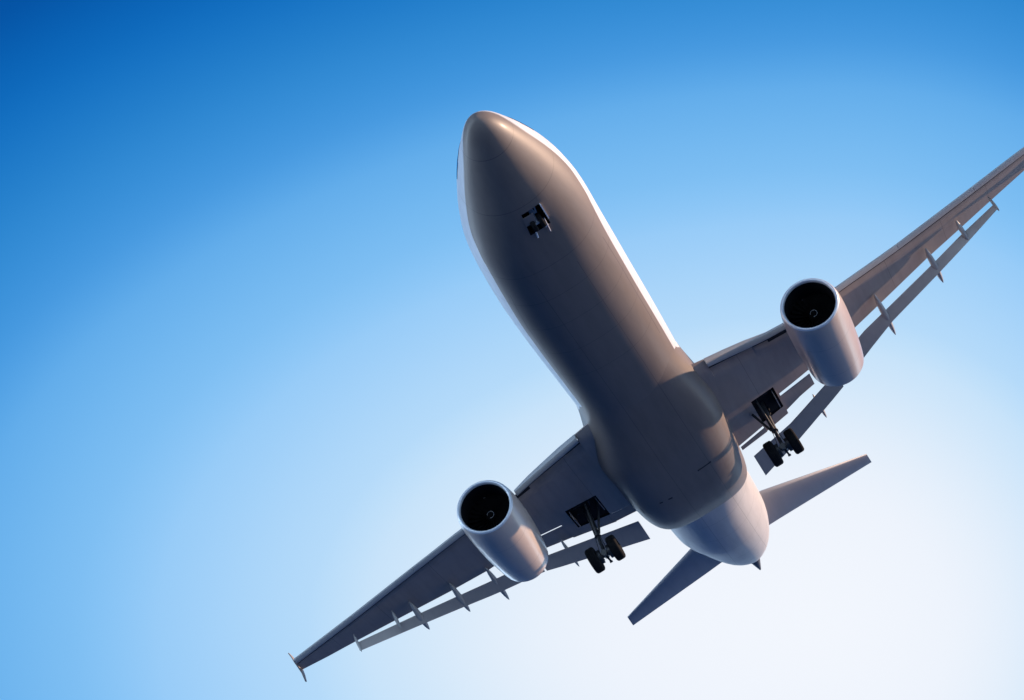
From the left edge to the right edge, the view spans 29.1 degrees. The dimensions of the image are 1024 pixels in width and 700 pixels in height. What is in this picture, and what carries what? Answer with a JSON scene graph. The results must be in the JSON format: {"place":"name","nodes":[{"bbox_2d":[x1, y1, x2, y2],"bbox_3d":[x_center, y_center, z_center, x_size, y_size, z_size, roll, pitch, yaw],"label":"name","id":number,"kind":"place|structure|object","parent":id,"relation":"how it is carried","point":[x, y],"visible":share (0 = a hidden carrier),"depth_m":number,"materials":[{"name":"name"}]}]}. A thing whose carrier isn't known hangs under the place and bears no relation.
{"place":"outdoors","nodes":[
{"label":"outdoors","id":0,"kind":"place"},
{"bbox_2d":[0,0,1023,699],"label":"sky","id":1,"kind":"structure","parent":0,"point":[259,362],"materials":[{"name":"blue"}]},
{"bbox_2d":[288,111,1023,681],"bbox_3d":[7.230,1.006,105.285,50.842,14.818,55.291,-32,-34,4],"label":"airliner","id":2,"kind":"object","parent":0,"point":[664,431],"visible":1,"depth_m":101.36,"materials":[{"name":"paint"}]},
{"bbox_2d":[523,213,535,226],"bbox_3d":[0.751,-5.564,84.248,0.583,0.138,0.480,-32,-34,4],"label":"bay door","id":3,"kind":"structure","parent":2,"relation":"in","point":[529,218],"depth_m":84.21,"materials":[{"name":"paint"}]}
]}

